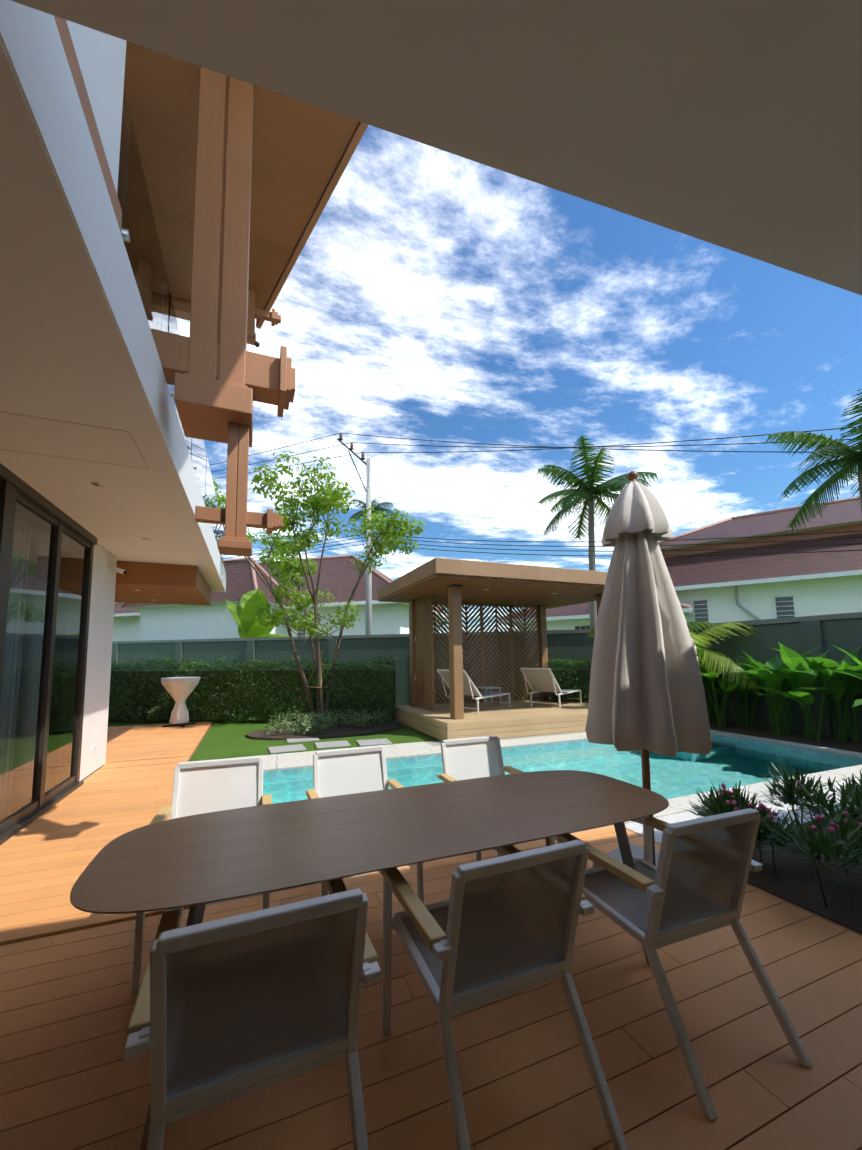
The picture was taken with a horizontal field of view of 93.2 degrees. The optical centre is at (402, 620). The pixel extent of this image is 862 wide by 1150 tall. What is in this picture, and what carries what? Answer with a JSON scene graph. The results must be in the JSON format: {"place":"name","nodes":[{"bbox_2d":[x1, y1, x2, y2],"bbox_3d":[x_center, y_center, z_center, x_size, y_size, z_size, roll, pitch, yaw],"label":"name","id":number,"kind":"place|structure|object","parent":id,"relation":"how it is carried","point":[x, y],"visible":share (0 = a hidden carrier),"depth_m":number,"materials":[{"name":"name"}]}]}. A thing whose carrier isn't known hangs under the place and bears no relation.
{"place":"outdoors","nodes":[
{"label":"outdoors","id":0,"kind":"place"},
{"bbox_2d":[0,514,49,816],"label":"house curtain","id":1,"kind":"object","parent":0,"point":[10,649],"depth_m":4.24,"materials":[{"name":"grey fabric"}]},
{"bbox_2d":[0,578,59,821],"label":"house interior","id":2,"kind":"object","parent":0,"point":[10,812],"visible":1,"depth_m":5.79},
{"bbox_2d":[54,16,125,231],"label":"wall","id":3,"kind":"structure","parent":0,"point":[96,60],"depth_m":1.76,"materials":[{"name":"white paint"}]},
{"bbox_2d":[115,561,210,605],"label":"wooden soffit","id":4,"kind":"structure","parent":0,"point":[159,583],"depth_m":6.97,"materials":[{"name":"brown wood"}]},
{"bbox_2d":[124,41,358,318],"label":"roof soffit","id":5,"kind":"structure","parent":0,"point":[298,147],"depth_m":3.88,"materials":[{"name":"brown wood"}]},
{"bbox_2d":[150,67,295,556],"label":"column","id":6,"kind":"structure","parent":5,"relation":"hanging from","point":[219,377],"depth_m":3.06,"materials":[{"name":"brown wood"}]},
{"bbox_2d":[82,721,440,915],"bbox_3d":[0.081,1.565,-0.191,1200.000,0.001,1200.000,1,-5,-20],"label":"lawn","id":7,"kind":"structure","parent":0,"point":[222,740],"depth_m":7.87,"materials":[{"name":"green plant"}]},
{"bbox_2d":[48,543,116,780],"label":"house walls","id":8,"kind":"structure","parent":7,"relation":"on","point":[98,675],"depth_m":5.74,"materials":[{"name":"white paint"}]},
{"bbox_2d":[0,463,96,844],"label":"house doorframes","id":9,"kind":"object","parent":8,"relation":"in","point":[13,487],"visible":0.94,"depth_m":4.22,"materials":[{"name":"black metal"}]},
{"bbox_2d":[0,500,87,823],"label":"door glass","id":10,"kind":"object","parent":9,"relation":"in","point":[63,723],"depth_m":4.57,"materials":[{"name":"glass"}]},
{"bbox_2d":[108,563,126,574],"bbox_3d":[-4.239,-0.767,6.053,0.268,0.163,0.094,0,-5,-3],"label":"security camera","id":11,"kind":"object","parent":8,"relation":"attached to","point":[111,566],"visible":1,"depth_m":6.02,"materials":[{"name":"white plastic"}]},
{"bbox_2d":[138,707,235,722],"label":"shrub","id":12,"kind":"object","parent":7,"relation":"on","point":[148,718],"visible":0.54,"depth_m":10.01,"materials":[{"name":"green plant"}]},
{"bbox_2d":[108,655,397,721],"bbox_3d":[-5.057,1.725,10.499,9.919,1.645,1.066,-1,-5,4],"label":"hedge","id":13,"kind":"object","parent":7,"relation":"on","point":[252,694],"visible":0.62,"depth_m":10.07,"materials":[{"name":"green plant"}]},
{"bbox_2d":[225,587,292,637],"bbox_3d":[-5.638,0.744,16.565,3.723,4.683,2.767,-1,-5,5],"label":"banana plant","id":14,"kind":"object","parent":7,"relation":"on","point":[244,617],"visible":0.56,"depth_m":15.93,"materials":[{"name":"green plant"}]},
{"bbox_2d":[112,554,447,640],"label":"neighbour house","id":15,"kind":"structure","parent":7,"relation":"on","point":[339,576],"depth_m":20.44,"materials":[{"name":"white paint"}]},
{"bbox_2d":[245,722,402,739],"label":"shrub bed soil","id":16,"kind":"structure","parent":7,"relation":"on","point":[340,730],"depth_m":8.47,"materials":[{"name":"brown soil"}]},
{"bbox_2d":[212,451,427,723],"bbox_3d":[-2.544,-0.368,9.983,5.330,5.689,5.550,-3,-6,23],"label":"garden tree","id":17,"kind":"object","parent":16,"relation":"on","point":[326,502],"visible":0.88,"depth_m":9.63,"materials":[{"name":"green plant"}]},
{"bbox_2d":[263,707,390,735],"bbox_3d":[-1.611,2.152,8.817,2.687,0.489,1.518,1,-5,-20],"label":"shrub bed","id":18,"kind":"object","parent":16,"relation":"on","point":[309,719],"visible":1,"depth_m":8.52,"materials":[{"name":"green plant"}]},
{"bbox_2d":[268,738,391,753],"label":"stepping stones","id":19,"kind":"object","parent":7,"relation":"on","point":[318,745],"visible":0.92,"depth_m":7.32,"materials":[{"name":"stone"}]},
{"bbox_2d":[111,629,594,705],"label":"back wall","id":20,"kind":"structure","parent":7,"relation":"on","point":[576,645],"depth_m":13.65,"materials":[{"name":"grey"}]},
{"bbox_2d":[337,433,374,634],"bbox_3d":[-1.922,-2.443,16.305,1.658,10.920,0.354,-2,-5,12],"label":"utility pole","id":21,"kind":"object","parent":7,"relation":"on","point":[367,463],"visible":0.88,"depth_m":16.22,"materials":[{"name":"concrete"}]},
{"bbox_2d":[209,426,861,565],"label":"power lines","id":22,"kind":"object","parent":21,"relation":"attached to","point":[595,447],"visible":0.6,"depth_m":12.17,"materials":[{"name":"black metal"}]},
{"bbox_2d":[349,499,394,566],"bbox_3d":[-2.095,-2.408,27.140,3.172,12.799,3.052,1,-5,-20],"label":"palm","id":23,"kind":"object","parent":7,"relation":"on","point":[358,514],"visible":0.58,"depth_m":27.44,"materials":[{"name":"green plant"}]},
{"bbox_2d":[433,604,447,628],"bbox_3d":[1.017,0.989,29.837,4.281,6.466,5.300,3,-6,-35],"label":"tree","id":24,"kind":"object","parent":7,"relation":"on","point":[444,612],"depth_m":29.00,"materials":[{"name":"green plant"}]},
{"bbox_2d":[96,722,861,935],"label":"deck frame","id":25,"kind":"object","parent":7,"relation":"on","point":[192,754],"visible":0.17,"depth_m":2.64,"materials":[{"name":"brown wood"}]},
{"bbox_2d":[131,756,271,994],"bbox_3d":[-1.077,1.321,2.321,0.628,0.909,0.755,1,-5,-19],"label":"chair","id":26,"kind":"object","parent":25,"relation":"on","point":[205,786],"visible":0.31,"depth_m":2.54,"materials":[{"name":"white fabric"}]},
{"bbox_2d":[124,878,380,1149],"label":"chair","id":27,"kind":"object","parent":25,"relation":"on","point":[227,1009],"visible":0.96,"depth_m":1.06,"materials":[{"name":"white fabric"}]},
{"bbox_2d":[306,745,423,903],"bbox_3d":[-0.273,1.341,2.616,0.628,0.909,0.755,2,-6,-22],"label":"chair","id":28,"kind":"object","parent":25,"relation":"on","point":[344,771],"visible":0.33,"depth_m":2.85,"materials":[{"name":"white fabric"}]},
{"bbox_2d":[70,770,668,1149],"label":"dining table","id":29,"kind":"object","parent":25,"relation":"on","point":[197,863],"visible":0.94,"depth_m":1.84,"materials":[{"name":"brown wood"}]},
{"bbox_2d":[0,722,861,1149],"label":"deck planks","id":30,"kind":"object","parent":25,"relation":"on","point":[70,1078],"visible":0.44,"depth_m":1.67,"materials":[{"name":"brown wood"}]},
{"bbox_2d":[161,677,199,726],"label":"cocktail table","id":31,"kind":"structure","parent":30,"relation":"on","point":[179,689],"depth_m":9.42,"materials":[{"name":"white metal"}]},
{"bbox_2d":[549,808,811,1119],"bbox_3d":[1.157,1.259,1.833,0.628,0.909,0.755,1,-5,-19],"label":"chair","id":32,"kind":"object","parent":30,"relation":"on","point":[693,883],"visible":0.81,"depth_m":1.66,"materials":[{"name":"white fabric"}]},
{"bbox_2d":[437,736,554,861],"bbox_3d":[0.639,1.364,2.950,0.628,0.909,0.755,1,-5,-20],"label":"chair","id":33,"kind":"object","parent":25,"relation":"on","point":[470,758],"visible":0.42,"depth_m":3.19,"materials":[{"name":"white fabric"}]},
{"bbox_2d":[378,840,627,1149],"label":"chair","id":34,"kind":"object","parent":25,"relation":"on","point":[503,924],"visible":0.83,"depth_m":1.37,"materials":[{"name":"white fabric"}]},
{"bbox_2d":[585,471,711,867],"bbox_3d":[1.768,0.315,3.010,0.836,2.997,0.805,-3,-6,28],"label":"umbrella","id":35,"kind":"object","parent":25,"relation":"on","point":[646,692],"visible":0.92,"depth_m":2.88,"materials":[{"name":"fabric"}]},
{"bbox_2d":[394,698,588,740],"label":"wooden platform","id":36,"kind":"structure","parent":7,"relation":"on","point":[519,718],"depth_m":8.26,"materials":[{"name":"beige wood"}]},
{"bbox_2d":[377,558,607,719],"bbox_3d":[2.527,0.573,9.621,5.460,2.940,3.620,1,-5,-20],"label":"gazebo frame","id":37,"kind":"object","parent":7,"relation":"on","point":[455,584],"visible":0.75,"depth_m":8.23,"materials":[{"name":"beige wood"}]},
{"bbox_2d":[437,669,510,713],"bbox_3d":[1.657,1.550,9.232,0.715,0.938,1.985,-5,-7,42],"label":"lounger","id":38,"kind":"object","parent":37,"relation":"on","point":[470,688],"visible":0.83,"depth_m":8.80,"materials":[{"name":"beige fabric"}]},
{"bbox_2d":[415,594,541,710],"bbox_3d":[2.244,0.784,10.211,3.775,2.590,1.115,1,-5,-20],"label":"lattice screen","id":39,"kind":"object","parent":37,"relation":"attached to","point":[426,654],"visible":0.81,"depth_m":10.69,"materials":[{"name":"brown wood"}]},
{"bbox_2d":[476,686,501,705],"bbox_3d":[2.152,1.875,10.121,0.450,0.442,0.450,1,-5,-20],"label":"side table","id":40,"kind":"object","parent":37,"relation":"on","point":[488,687],"visible":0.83,"depth_m":10.00,"materials":[{"name":"white metal"}]},
{"bbox_2d":[520,668,581,708],"bbox_3d":[3.675,1.600,9.972,0.715,0.938,1.985,-5,-7,42],"label":"lounger","id":41,"kind":"object","parent":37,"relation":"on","point":[540,679],"visible":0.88,"depth_m":9.53,"materials":[{"name":"beige fabric"}]},
{"bbox_2d":[206,730,861,905],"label":"pool coping","id":42,"kind":"object","parent":7,"relation":"on","point":[272,762],"visible":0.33,"depth_m":6.29,"materials":[{"name":"stone"}]},
{"bbox_2d":[263,733,861,776],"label":"pool basin","id":43,"kind":"object","parent":7,"relation":"in","point":[532,747],"depth_m":6.70,"materials":[{"name":"tile"}]},
{"bbox_2d":[263,738,861,803],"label":"pool water","id":44,"kind":"structure","parent":43,"relation":"in","point":[728,763],"depth_m":6.04,"materials":[{"name":"teal liquid"}]},
{"bbox_2d":[548,657,591,702],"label":"hedge","id":45,"kind":"object","parent":7,"relation":"on","point":[575,678],"visible":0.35,"depth_m":10.65,"materials":[{"name":"green plant"}]},
{"bbox_2d":[498,602,692,630],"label":"neighbour house","id":46,"kind":"structure","parent":7,"relation":"on","point":[573,617],"depth_m":19.63,"materials":[{"name":"white paint"}]},
{"bbox_2d":[535,435,657,628],"bbox_3d":[7.332,-1.840,15.510,4.040,9.426,4.215,-1,-5,4],"label":"palm","id":47,"kind":"object","parent":7,"relation":"on","point":[588,491],"visible":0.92,"depth_m":15.60,"materials":[{"name":"green plant"}]},
{"bbox_2d":[426,731,860,842],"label":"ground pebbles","id":48,"kind":"object","parent":7,"relation":"on","point":[636,827],"visible":0.04,"depth_m":4.02,"materials":[{"name":"white gravel"}]},
{"bbox_2d":[658,496,861,622],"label":"neighbour house","id":49,"kind":"structure","parent":7,"relation":"on","point":[772,586],"depth_m":16.36,"materials":[{"name":"white paint"}]},
{"bbox_2d":[734,586,760,619],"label":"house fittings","id":50,"kind":"object","parent":49,"relation":"attached to","point":[742,607],"visible":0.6,"depth_m":16.35,"materials":[{"name":"grey"}]},
{"bbox_2d":[688,612,861,739],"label":"wall","id":51,"kind":"structure","parent":7,"relation":"on","point":[804,634],"depth_m":8.27,"materials":[{"name":"grey"}]},
{"bbox_2d":[747,813,861,933],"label":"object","id":52,"kind":"object","parent":7,"relation":"on","point":[794,882],"depth_m":2.76,"materials":[{"name":"black"}]},
{"bbox_2d":[681,759,861,907],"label":"oleander shrub","id":53,"kind":"object","parent":52,"relation":"on","point":[725,800],"visible":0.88,"depth_m":3.02,"materials":[{"name":"green plant"}]},
{"bbox_2d":[765,389,861,532],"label":"palm","id":54,"kind":"object","parent":7,"relation":"on","point":[850,456],"visible":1,"depth_m":9.34,"materials":[{"name":"green plant"}]},
{"bbox_2d":[247,289,280,346],"bbox_3d":[-1.912,-3.900,5.307,0.620,0.755,0.170,1,-5,-20],"label":"wooden bracket","id":55,"kind":"object","parent":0,"point":[273,317],"visible":0.75,"depth_m":5.26,"materials":[{"name":"brown wood"}]},
{"bbox_2d":[172,121,367,332],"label":"roof fascia","id":56,"kind":"structure","parent":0,"point":[182,308],"depth_m":4.52,"materials":[{"name":"brown wood"}]},
{"bbox_2d":[0,0,861,591],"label":"house slab","id":57,"kind":"structure","parent":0,"point":[732,124],"depth_m":1.27,"materials":[{"name":"white paint"}]},
{"bbox_2d":[0,411,148,468],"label":"house ceiling hatch seam","id":58,"kind":"object","parent":57,"relation":"attached to","point":[81,424],"visible":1,"depth_m":3.04,"materials":[{"name":"beige paint"}]},
{"bbox_2d":[91,481,155,600],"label":"recessed ceiling lights","id":59,"kind":"object","parent":57,"relation":"in","point":[99,484],"visible":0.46,"depth_m":3.73},
{"bbox_2d":[117,86,223,561],"bbox_3d":[-2.915,-2.025,5.928,0.080,1.100,8.300,1,-5,-20],"label":"house balustrade","id":60,"kind":"object","parent":57,"relation":"on","point":[139,234],"visible":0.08,"depth_m":2.72,"materials":[{"name":"glass"}]},
{"bbox_2d":[176,125,861,632],"label":"sky","id":61,"kind":"structure","parent":0,"point":[436,294],"materials":[{"name":"blue"}]},
{"bbox_2d":[709,720,861,752],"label":"pool edge","id":62,"kind":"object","parent":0,"point":[833,742],"depth_m":7.68,"materials":[{"name":"grey stone"}]},
{"bbox_2d":[586,621,716,637],"bbox_3d":[5.987,1.251,10.327,2.882,2.361,2.854,1,-5,-20],"label":"areca palm","id":63,"kind":"object","parent":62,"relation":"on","point":[694,625],"visible":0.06,"depth_m":9.80,"materials":[{"name":"green plant"}]},
{"bbox_2d":[697,648,718,684],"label":"broadleaf plant","id":64,"kind":"object","parent":62,"relation":"on","point":[699,651],"visible":0.12,"depth_m":9.19,"materials":[{"name":"green plant"}]},
{"bbox_2d":[701,666,741,721],"bbox_3d":[7.046,1.554,9.189,1.252,1.540,1.553,1,-5,-20],"label":"broadleaf plant","id":65,"kind":"object","parent":62,"relation":"on","point":[704,678],"visible":0.21,"depth_m":9.35,"materials":[{"name":"green plant"}]},
{"bbox_2d":[689,622,760,694],"bbox_3d":[6.475,1.091,9.424,2.941,2.509,2.969,1,-5,-20],"label":"areca palm","id":66,"kind":"object","parent":62,"relation":"on","point":[719,630],"visible":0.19,"depth_m":8.70,"materials":[{"name":"green plant"}]},
{"bbox_2d":[699,659,755,727],"bbox_3d":[6.939,1.485,8.858,1.297,1.619,2.127,-2,-5,19],"label":"broadleaf plant","id":67,"kind":"object","parent":62,"relation":"on","point":[729,688],"visible":0.58,"depth_m":8.71,"materials":[{"name":"green plant"}]},
{"bbox_2d":[698,652,764,695],"bbox_3d":[7.064,1.335,10.050,2.892,2.126,3.033,1,-5,-20],"label":"areca palm","id":68,"kind":"object","parent":62,"relation":"on","point":[727,674],"depth_m":8.99,"materials":[{"name":"green plant"}]},
{"bbox_2d":[703,655,760,727],"bbox_3d":[7.420,1.509,8.736,1.877,1.542,0.872,-1,-5,11],"label":"broadleaf plant","id":69,"kind":"object","parent":62,"relation":"on","point":[739,692],"visible":0.44,"depth_m":8.75,"materials":[{"name":"green plant"}]},
{"bbox_2d":[741,661,789,732],"bbox_3d":[7.588,1.497,8.230,1.230,1.473,1.526,-2,-5,19],"label":"broadleaf plant","id":70,"kind":"object","parent":62,"relation":"on","point":[759,682],"visible":0.33,"depth_m":8.15,"materials":[{"name":"green plant"}]},
{"bbox_2d":[737,647,842,736],"bbox_3d":[7.275,1.334,7.762,1.429,1.717,1.782,-4,-6,36],"label":"broadleaf plant","id":71,"kind":"object","parent":62,"relation":"on","point":[776,681],"visible":0.79,"depth_m":7.76,"materials":[{"name":"green plant"}]},
{"bbox_2d":[751,642,840,741],"bbox_3d":[7.351,1.272,7.416,1.777,1.778,0.997,0,-5,-3],"label":"broadleaf plant","id":72,"kind":"object","parent":62,"relation":"on","point":[792,660],"visible":0.85,"depth_m":7.36,"materials":[{"name":"green plant"}]},
{"bbox_2d":[770,646,861,742],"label":"broadleaf plant","id":73,"kind":"object","parent":62,"relation":"on","point":[848,688],"visible":0.77,"depth_m":7.23,"materials":[{"name":"green plant"}]},
{"bbox_2d":[824,644,861,706],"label":"broadleaf plant","id":74,"kind":"object","parent":62,"relation":"on","point":[857,702],"visible":1,"depth_m":6.73,"materials":[{"name":"green plant"}]}
]}

